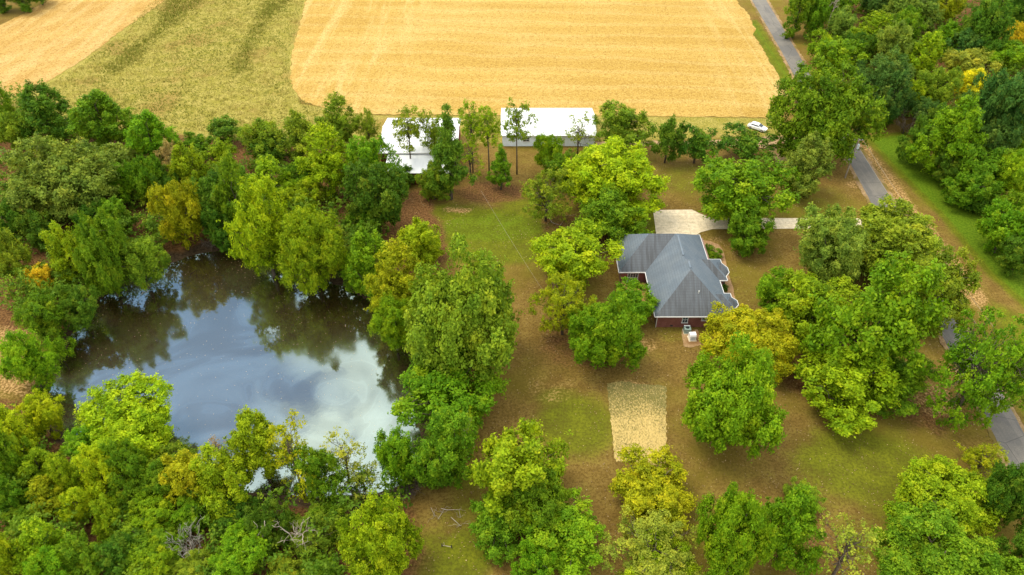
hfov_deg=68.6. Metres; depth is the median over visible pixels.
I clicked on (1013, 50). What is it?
broad tree
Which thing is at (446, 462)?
leafy tree
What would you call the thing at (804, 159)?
leafy tree
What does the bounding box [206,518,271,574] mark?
broad tree
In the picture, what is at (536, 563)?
broad tree
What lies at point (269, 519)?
broad tree
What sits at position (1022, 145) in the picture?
leafy tree
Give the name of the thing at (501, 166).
evergreen tree
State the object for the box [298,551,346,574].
broad tree
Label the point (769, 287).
broad tree
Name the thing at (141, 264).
broad tree
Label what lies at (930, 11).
broad tree
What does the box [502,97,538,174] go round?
slender tree
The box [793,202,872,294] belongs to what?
broad tree
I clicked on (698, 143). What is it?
tree
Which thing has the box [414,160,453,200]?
broad tree
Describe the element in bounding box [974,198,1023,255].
broad tree
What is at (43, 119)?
leafy tree
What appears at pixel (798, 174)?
broad tree
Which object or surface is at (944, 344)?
road shoulder
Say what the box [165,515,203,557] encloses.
bare bush
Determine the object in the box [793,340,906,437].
leafy tree
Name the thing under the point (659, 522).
thin leaved tree
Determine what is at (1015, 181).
broad tree
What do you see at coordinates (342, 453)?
thin leaved tree
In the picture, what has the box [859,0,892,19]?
broad tree
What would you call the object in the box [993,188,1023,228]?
broad tree
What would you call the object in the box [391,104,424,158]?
slender tree
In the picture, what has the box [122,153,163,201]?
broad tree
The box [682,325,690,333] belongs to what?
air conditioner
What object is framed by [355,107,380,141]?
thin leaved tree
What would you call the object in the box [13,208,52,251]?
broad tree
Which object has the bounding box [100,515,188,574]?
broad tree
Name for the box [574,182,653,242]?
leafy tree
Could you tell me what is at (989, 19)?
broad tree
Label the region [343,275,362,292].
shrub
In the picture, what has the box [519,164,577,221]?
thin leaved tree
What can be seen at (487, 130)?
slender tree
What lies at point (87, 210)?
broad tree
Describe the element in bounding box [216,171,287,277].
leafy tree
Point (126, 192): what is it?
leafy tree
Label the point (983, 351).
thin leaved tree
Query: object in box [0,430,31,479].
broad tree
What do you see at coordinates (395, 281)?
leafy tree
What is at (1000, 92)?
broad tree
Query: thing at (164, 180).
broad tree
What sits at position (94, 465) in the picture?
leafy tree
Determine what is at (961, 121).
leafy tree
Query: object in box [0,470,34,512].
leafy tree
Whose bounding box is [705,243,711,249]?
shrub
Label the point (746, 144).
tree
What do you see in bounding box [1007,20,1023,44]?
broad tree
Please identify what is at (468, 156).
thin leaved tree
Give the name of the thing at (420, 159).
barn
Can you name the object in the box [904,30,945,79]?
leafy tree
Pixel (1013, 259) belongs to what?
broad tree
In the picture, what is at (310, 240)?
broad tree
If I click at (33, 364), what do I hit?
broad tree
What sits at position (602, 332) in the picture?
broad tree
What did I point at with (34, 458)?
leafy tree
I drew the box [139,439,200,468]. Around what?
broad tree
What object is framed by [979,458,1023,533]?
broad tree
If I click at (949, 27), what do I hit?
leafy tree
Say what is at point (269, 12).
tall weeds
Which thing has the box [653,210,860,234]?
driveway
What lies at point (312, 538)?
thin leaved tree
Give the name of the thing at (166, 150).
tree
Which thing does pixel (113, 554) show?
broad tree
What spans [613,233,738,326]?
brick house
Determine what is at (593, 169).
broad tree
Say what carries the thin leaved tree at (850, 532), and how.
on the ground at (548, 394)
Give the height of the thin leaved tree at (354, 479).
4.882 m
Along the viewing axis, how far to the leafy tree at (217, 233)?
136.89 m
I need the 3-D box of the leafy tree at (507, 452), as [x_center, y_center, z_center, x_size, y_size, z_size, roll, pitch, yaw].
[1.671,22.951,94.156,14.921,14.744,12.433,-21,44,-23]
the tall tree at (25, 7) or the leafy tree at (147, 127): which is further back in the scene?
the tall tree at (25, 7)
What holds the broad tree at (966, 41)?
on the ground at (548, 394)
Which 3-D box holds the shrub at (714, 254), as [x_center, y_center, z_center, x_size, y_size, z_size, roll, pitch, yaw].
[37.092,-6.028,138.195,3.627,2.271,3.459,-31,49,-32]
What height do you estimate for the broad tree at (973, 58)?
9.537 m
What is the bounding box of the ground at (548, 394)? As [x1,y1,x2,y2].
[0,0,1023,574]
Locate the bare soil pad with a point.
(686, 343)
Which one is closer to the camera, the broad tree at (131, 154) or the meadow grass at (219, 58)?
the broad tree at (131, 154)
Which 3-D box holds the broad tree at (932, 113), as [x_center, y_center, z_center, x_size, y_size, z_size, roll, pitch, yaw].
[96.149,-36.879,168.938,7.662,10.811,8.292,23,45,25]
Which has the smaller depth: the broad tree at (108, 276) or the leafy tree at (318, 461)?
the leafy tree at (318, 461)
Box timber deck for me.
[616,283,651,314]
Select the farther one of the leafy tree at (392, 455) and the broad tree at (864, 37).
the broad tree at (864, 37)
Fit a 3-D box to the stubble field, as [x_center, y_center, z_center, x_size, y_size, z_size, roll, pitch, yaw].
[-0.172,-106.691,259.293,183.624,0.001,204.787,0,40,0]
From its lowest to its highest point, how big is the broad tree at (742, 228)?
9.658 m
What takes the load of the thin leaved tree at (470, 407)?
on the ground at (548, 394)
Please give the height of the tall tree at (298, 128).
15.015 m
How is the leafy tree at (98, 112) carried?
on the ground at (548, 394)
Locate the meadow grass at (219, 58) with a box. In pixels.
[36,0,378,134]
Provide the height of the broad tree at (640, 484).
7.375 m
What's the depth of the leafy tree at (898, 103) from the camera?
170.03 m
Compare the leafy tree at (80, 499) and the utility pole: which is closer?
the leafy tree at (80, 499)
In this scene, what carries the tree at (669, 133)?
on the ground at (548, 394)
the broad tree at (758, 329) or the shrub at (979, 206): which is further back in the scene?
the shrub at (979, 206)
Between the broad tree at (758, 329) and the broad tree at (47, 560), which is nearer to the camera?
the broad tree at (47, 560)
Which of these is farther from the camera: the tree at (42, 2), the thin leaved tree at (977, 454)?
the tree at (42, 2)
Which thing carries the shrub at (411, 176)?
on the ground at (548, 394)
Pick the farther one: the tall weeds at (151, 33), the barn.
the tall weeds at (151, 33)
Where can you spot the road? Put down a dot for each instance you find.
(1007, 431)
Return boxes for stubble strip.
[0,0,163,95]
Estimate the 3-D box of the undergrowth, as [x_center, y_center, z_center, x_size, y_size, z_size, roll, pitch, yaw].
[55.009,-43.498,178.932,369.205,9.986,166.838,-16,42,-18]
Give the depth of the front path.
137.51 m
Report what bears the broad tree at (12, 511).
on the ground at (548, 394)
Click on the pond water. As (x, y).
(337, 363)
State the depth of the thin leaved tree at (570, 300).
117.74 m
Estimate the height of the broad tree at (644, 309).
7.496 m
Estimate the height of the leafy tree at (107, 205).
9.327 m
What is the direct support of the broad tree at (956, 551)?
on the ground at (548, 394)
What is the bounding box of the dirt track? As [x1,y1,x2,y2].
[595,135,794,166]
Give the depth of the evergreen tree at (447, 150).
145.66 m
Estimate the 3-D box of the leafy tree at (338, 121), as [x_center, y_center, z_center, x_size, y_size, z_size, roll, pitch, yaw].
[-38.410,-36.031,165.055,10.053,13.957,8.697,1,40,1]
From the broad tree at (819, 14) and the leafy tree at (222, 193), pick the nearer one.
the leafy tree at (222, 193)
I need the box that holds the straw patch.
[607,381,666,465]
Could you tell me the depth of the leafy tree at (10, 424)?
98.06 m
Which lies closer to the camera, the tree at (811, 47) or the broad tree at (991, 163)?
the broad tree at (991, 163)
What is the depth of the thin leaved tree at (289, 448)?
92.52 m
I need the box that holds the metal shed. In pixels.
[501,108,595,145]
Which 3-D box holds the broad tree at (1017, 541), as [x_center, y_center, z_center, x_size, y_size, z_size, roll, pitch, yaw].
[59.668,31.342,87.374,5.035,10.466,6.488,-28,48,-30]
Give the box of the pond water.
[49,249,421,495]
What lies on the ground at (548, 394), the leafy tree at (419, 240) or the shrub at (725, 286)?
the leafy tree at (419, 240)
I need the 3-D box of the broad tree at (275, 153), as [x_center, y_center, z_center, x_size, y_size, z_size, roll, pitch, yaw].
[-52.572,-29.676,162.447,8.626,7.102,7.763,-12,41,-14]
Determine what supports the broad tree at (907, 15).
on the ground at (548, 394)
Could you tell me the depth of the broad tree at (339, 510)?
93.27 m
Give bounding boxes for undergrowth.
[0,0,1023,574]
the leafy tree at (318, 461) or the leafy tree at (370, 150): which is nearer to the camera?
the leafy tree at (318, 461)
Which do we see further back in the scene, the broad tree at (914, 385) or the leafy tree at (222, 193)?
the leafy tree at (222, 193)
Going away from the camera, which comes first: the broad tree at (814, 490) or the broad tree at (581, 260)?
the broad tree at (814, 490)
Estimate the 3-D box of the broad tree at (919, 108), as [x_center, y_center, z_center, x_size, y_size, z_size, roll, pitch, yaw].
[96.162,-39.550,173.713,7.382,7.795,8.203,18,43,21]
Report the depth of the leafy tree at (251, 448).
96.48 m
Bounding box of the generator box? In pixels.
[687,332,696,341]
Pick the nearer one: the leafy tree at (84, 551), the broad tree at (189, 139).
the leafy tree at (84, 551)
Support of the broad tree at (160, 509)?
on the ground at (548, 394)
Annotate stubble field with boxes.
[290,0,787,117]
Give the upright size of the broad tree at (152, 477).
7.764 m
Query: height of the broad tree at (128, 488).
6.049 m
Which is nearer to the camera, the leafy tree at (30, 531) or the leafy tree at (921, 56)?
the leafy tree at (30, 531)
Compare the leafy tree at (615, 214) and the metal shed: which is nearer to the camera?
the leafy tree at (615, 214)
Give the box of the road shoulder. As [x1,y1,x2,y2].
[750,0,1023,468]
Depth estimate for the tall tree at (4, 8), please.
233.27 m
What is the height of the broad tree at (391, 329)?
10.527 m
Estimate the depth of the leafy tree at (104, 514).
91.65 m
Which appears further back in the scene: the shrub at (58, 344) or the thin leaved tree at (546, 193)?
the thin leaved tree at (546, 193)
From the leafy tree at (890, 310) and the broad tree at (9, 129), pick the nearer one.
the leafy tree at (890, 310)
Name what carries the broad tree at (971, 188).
on the ground at (548, 394)
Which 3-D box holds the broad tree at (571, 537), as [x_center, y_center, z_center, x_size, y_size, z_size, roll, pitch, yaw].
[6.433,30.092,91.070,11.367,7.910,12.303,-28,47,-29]
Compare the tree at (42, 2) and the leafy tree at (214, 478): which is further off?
the tree at (42, 2)
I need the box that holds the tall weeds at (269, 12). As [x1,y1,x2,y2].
[224,0,292,77]
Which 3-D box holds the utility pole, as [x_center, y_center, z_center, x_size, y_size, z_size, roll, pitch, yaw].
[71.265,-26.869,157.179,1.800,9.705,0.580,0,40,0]
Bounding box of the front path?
[703,240,737,307]
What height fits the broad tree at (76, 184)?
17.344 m
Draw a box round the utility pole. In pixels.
[844,138,862,177]
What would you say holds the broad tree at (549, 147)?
on the ground at (548, 394)
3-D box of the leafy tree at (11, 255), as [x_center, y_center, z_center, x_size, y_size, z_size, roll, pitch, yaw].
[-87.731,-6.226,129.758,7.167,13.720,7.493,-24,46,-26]
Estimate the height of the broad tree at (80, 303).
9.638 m
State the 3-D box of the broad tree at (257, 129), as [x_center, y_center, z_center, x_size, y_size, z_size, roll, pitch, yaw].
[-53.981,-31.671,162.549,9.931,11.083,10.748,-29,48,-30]
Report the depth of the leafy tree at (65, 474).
95.88 m
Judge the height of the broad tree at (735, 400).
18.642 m
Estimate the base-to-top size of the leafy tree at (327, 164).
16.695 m
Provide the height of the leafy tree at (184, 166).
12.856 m
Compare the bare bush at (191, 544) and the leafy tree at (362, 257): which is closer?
the bare bush at (191, 544)
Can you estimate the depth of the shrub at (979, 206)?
148.05 m
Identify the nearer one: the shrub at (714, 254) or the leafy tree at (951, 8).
the shrub at (714, 254)
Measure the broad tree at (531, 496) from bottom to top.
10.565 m
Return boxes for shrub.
[45,334,76,369]
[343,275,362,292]
[402,163,414,186]
[416,469,457,489]
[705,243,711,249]
[707,245,722,258]
[722,284,728,291]
[960,188,994,216]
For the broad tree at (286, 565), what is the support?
on the ground at (548, 394)
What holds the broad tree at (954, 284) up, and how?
on the ground at (548, 394)
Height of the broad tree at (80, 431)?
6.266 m
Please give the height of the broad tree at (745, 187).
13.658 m
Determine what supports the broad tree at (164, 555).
on the ground at (548, 394)
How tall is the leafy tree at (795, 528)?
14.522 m
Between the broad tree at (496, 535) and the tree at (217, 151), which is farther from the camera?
the tree at (217, 151)
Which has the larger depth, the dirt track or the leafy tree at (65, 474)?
the dirt track
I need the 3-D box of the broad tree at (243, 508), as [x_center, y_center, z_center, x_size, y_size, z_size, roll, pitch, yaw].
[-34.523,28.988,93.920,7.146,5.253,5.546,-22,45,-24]
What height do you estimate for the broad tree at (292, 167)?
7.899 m
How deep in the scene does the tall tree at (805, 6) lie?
213.27 m
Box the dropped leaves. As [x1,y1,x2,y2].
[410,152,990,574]
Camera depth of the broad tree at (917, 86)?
176.46 m
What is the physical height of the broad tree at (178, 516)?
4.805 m
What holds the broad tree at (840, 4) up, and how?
on the ground at (548, 394)
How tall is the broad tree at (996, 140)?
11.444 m
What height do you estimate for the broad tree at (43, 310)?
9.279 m
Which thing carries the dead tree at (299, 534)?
on the ground at (548, 394)
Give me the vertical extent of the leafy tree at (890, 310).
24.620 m
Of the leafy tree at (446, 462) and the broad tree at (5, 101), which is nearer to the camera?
the leafy tree at (446, 462)
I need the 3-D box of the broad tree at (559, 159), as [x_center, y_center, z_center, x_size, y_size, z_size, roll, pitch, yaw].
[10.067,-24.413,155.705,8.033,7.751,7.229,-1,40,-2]
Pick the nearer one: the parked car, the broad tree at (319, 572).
the broad tree at (319, 572)
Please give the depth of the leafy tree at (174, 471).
94.34 m
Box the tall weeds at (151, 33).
[95,0,201,74]
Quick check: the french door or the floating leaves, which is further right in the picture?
the french door
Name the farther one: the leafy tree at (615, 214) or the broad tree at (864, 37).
the broad tree at (864, 37)
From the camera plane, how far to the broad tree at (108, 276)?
122.89 m
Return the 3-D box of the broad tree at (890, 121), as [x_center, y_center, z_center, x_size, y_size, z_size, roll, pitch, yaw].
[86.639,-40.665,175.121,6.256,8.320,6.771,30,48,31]
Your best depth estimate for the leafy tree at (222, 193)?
134.43 m
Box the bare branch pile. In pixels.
[895,111,916,134]
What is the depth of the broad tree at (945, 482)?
92.62 m
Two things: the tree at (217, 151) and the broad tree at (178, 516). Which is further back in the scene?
the tree at (217, 151)
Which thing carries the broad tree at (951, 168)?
on the ground at (548, 394)
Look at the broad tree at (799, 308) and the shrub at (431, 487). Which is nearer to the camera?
the shrub at (431, 487)
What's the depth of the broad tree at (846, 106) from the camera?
155.89 m
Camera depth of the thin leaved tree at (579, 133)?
163.13 m
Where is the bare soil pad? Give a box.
[681,329,700,346]
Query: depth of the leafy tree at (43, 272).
126.56 m
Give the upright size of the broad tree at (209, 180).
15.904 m
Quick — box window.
[681,318,688,322]
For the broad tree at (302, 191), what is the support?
on the ground at (548, 394)
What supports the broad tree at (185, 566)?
on the ground at (548, 394)
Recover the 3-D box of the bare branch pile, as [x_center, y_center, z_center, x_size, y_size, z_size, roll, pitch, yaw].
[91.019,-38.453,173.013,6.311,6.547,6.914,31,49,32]
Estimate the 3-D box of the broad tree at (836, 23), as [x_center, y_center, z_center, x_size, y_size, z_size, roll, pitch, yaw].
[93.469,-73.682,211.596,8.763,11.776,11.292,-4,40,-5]
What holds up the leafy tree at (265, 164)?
on the ground at (548, 394)
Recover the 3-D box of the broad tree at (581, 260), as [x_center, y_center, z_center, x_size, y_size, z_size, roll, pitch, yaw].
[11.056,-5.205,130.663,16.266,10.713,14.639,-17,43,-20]
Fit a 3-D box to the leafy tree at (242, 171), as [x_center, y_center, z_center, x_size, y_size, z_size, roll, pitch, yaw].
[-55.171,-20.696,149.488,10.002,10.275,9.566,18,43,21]
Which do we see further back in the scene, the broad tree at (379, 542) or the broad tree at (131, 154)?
the broad tree at (131, 154)
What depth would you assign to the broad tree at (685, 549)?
87.67 m
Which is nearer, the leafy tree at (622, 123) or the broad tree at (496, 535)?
the broad tree at (496, 535)
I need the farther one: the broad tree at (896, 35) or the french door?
the broad tree at (896, 35)
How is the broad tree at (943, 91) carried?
on the ground at (548, 394)
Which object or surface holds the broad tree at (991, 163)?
on the ground at (548, 394)
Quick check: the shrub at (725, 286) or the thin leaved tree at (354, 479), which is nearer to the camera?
the thin leaved tree at (354, 479)
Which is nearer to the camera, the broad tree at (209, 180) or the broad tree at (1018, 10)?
the broad tree at (209, 180)
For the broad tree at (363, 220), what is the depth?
139.36 m
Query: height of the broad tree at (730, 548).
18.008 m
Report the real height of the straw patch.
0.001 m
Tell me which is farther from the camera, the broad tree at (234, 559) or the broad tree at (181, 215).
the broad tree at (181, 215)
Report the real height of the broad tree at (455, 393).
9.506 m
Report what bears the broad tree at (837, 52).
on the ground at (548, 394)
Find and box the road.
[752,0,1023,467]
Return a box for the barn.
[380,118,460,183]
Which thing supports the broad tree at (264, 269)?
on the ground at (548, 394)
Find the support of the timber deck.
on the ground at (548, 394)
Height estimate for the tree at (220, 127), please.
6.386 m
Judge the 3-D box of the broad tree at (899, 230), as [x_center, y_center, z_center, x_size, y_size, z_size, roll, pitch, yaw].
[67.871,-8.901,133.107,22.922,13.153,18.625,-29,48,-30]
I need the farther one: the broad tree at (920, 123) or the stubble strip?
the stubble strip
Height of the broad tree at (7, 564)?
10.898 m
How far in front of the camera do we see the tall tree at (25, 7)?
232.86 m
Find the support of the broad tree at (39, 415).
on the ground at (548, 394)
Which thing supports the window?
in the brick house
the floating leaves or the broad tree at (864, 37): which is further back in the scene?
the broad tree at (864, 37)
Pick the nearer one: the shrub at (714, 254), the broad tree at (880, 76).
the shrub at (714, 254)
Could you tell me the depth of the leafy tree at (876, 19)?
202.75 m
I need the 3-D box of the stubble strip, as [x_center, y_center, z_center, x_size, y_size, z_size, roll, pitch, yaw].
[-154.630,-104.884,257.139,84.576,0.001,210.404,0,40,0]
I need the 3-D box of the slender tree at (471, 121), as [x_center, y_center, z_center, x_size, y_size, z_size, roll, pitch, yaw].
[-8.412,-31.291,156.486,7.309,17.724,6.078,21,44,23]
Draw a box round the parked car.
[747,121,767,132]
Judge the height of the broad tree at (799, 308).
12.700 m
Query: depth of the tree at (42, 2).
236.02 m
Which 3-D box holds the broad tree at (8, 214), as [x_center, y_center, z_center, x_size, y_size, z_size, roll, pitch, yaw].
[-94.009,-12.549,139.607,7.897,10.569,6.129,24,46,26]
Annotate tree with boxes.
[0,0,11,13]
[0,87,17,123]
[0,108,30,149]
[0,132,129,225]
[0,191,24,240]
[0,227,32,277]
[0,328,60,393]
[0,403,41,455]
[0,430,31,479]
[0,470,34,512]
[0,502,43,536]
[0,530,24,574]
[8,515,74,574]
[9,0,32,12]
[10,78,73,143]
[10,283,69,339]
[11,388,65,439]
[12,446,65,486]
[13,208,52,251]
[21,538,75,574]
[23,185,52,222]
[23,262,59,291]
[24,473,64,520]
[30,0,43,4]
[38,220,81,287]
[44,453,85,491]
[53,282,100,332]
[54,530,101,574]
[55,486,94,526]
[59,423,94,456]
[65,88,135,147]
[68,198,102,225]
[68,206,130,298]
[71,442,120,504]
[73,369,174,459]
[88,493,127,543]
[94,530,135,574]
[96,194,132,235]
[98,436,149,490]
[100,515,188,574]
[102,144,143,167]
[106,159,137,203]
[107,472,153,512]
[109,235,170,290]
[122,109,178,160]
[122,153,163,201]
[127,535,176,574]
[128,486,174,531]
[138,456,181,499]
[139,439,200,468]
[145,176,202,249]
[149,163,179,197]
[152,137,179,169]
[158,444,205,506]
[163,492,213,533]
[166,140,209,190]
[167,545,217,574]
[180,131,215,157]
[181,163,244,236]
[188,442,249,525]
[200,201,236,253]
[201,136,238,166]
[206,113,240,143]
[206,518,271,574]
[208,435,230,454]
[209,496,260,539]
[211,148,249,242]
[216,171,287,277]
[222,404,298,484]
[230,165,253,188]
[236,117,278,158]
[242,153,298,208]
[242,494,292,557]
[248,135,286,163]
[250,232,279,274]
[262,408,315,504]
[266,552,306,574]
[274,108,320,161]
[274,517,315,553]
[275,204,346,297]
[279,179,320,215]
[280,162,313,192]
[287,503,341,557]
[288,444,347,505]
[293,119,355,204]
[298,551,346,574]
[310,501,349,543]
[314,91,360,152]
[319,426,367,484]
[335,487,425,574]
[339,156,408,233]
[339,208,384,236]
[340,226,387,300]
[343,133,405,193]
[344,458,380,503]
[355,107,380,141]
[362,237,427,318]
[366,290,413,350]
[372,424,418,489]
[387,342,510,432]
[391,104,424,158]
[394,215,444,268]
[402,232,525,390]
[406,406,477,489]
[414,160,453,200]
[415,107,442,155]
[425,102,478,199]
[457,98,488,172]
[457,405,479,458]
[459,137,484,178]
[467,417,572,523]
[468,491,526,566]
[474,105,502,173]
[485,143,511,189]
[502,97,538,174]
[503,462,570,536]
[510,538,557,574]
[518,486,605,574]
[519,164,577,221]
[524,270,597,334]
[528,218,624,293]
[532,131,564,171]
[541,148,577,185]
[560,135,670,227]
[563,110,597,153]
[567,293,648,373]
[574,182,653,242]
[591,99,657,155]
[596,505,703,574]
[607,443,697,532]
[609,276,659,324]
[621,528,702,574]
[649,114,686,162]
[676,122,719,163]
[681,330,789,462]
[691,151,800,224]
[695,480,779,574]
[697,300,800,384]
[715,121,778,160]
[727,205,776,257]
[755,264,800,315]
[757,483,826,574]
[765,52,889,166]
[774,267,861,355]
[779,0,813,38]
[779,130,835,198]
[779,163,810,196]
[781,475,827,512]
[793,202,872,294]
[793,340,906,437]
[797,250,958,377]
[803,0,832,38]
[805,507,888,574]
[807,28,842,54]
[814,36,870,74]
[825,5,857,42]
[827,0,858,18]
[847,30,877,64]
[847,44,920,114]
[849,8,893,62]
[856,193,944,283]
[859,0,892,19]
[862,340,939,418]
[870,497,1023,574]
[871,106,893,127]
[873,68,912,122]
[875,19,914,69]
[881,0,944,32]
[883,454,1013,543]
[890,5,927,40]
[895,114,935,164]
[899,78,931,114]
[901,245,983,338]
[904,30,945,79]
[905,93,989,180]
[912,96,940,125]
[916,64,965,106]
[918,304,1023,432]
[923,101,947,127]
[932,151,966,186]
[934,18,962,55]
[937,0,967,24]
[939,157,1004,209]
[941,46,1003,79]
[945,27,987,59]
[947,329,1023,417]
[953,440,1009,480]
[954,67,988,100]
[955,68,1023,148]
[955,144,1020,199]
[957,0,1017,55]
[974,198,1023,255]
[979,111,1023,157]
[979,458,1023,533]
[987,37,1023,71]
[991,147,1023,200]
[993,0,1023,28]
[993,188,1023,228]
[994,234,1023,277]
[997,527,1023,574]
[1005,121,1023,161]
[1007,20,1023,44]
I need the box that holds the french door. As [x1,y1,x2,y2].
[627,273,638,281]
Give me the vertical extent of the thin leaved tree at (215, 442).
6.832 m
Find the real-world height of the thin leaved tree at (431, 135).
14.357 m
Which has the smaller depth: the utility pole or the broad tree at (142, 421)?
the broad tree at (142, 421)
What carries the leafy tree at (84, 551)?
on the ground at (548, 394)
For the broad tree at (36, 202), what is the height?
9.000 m
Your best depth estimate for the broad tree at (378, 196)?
136.40 m
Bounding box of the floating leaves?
[79,259,396,481]
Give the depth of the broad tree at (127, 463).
94.98 m
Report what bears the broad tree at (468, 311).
on the ground at (548, 394)
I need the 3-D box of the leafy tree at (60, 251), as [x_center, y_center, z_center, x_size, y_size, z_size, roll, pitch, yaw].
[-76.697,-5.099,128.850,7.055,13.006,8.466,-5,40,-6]
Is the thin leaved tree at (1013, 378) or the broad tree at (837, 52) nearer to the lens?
the thin leaved tree at (1013, 378)
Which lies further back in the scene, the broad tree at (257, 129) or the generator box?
the broad tree at (257, 129)
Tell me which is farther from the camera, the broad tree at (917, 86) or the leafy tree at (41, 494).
the broad tree at (917, 86)

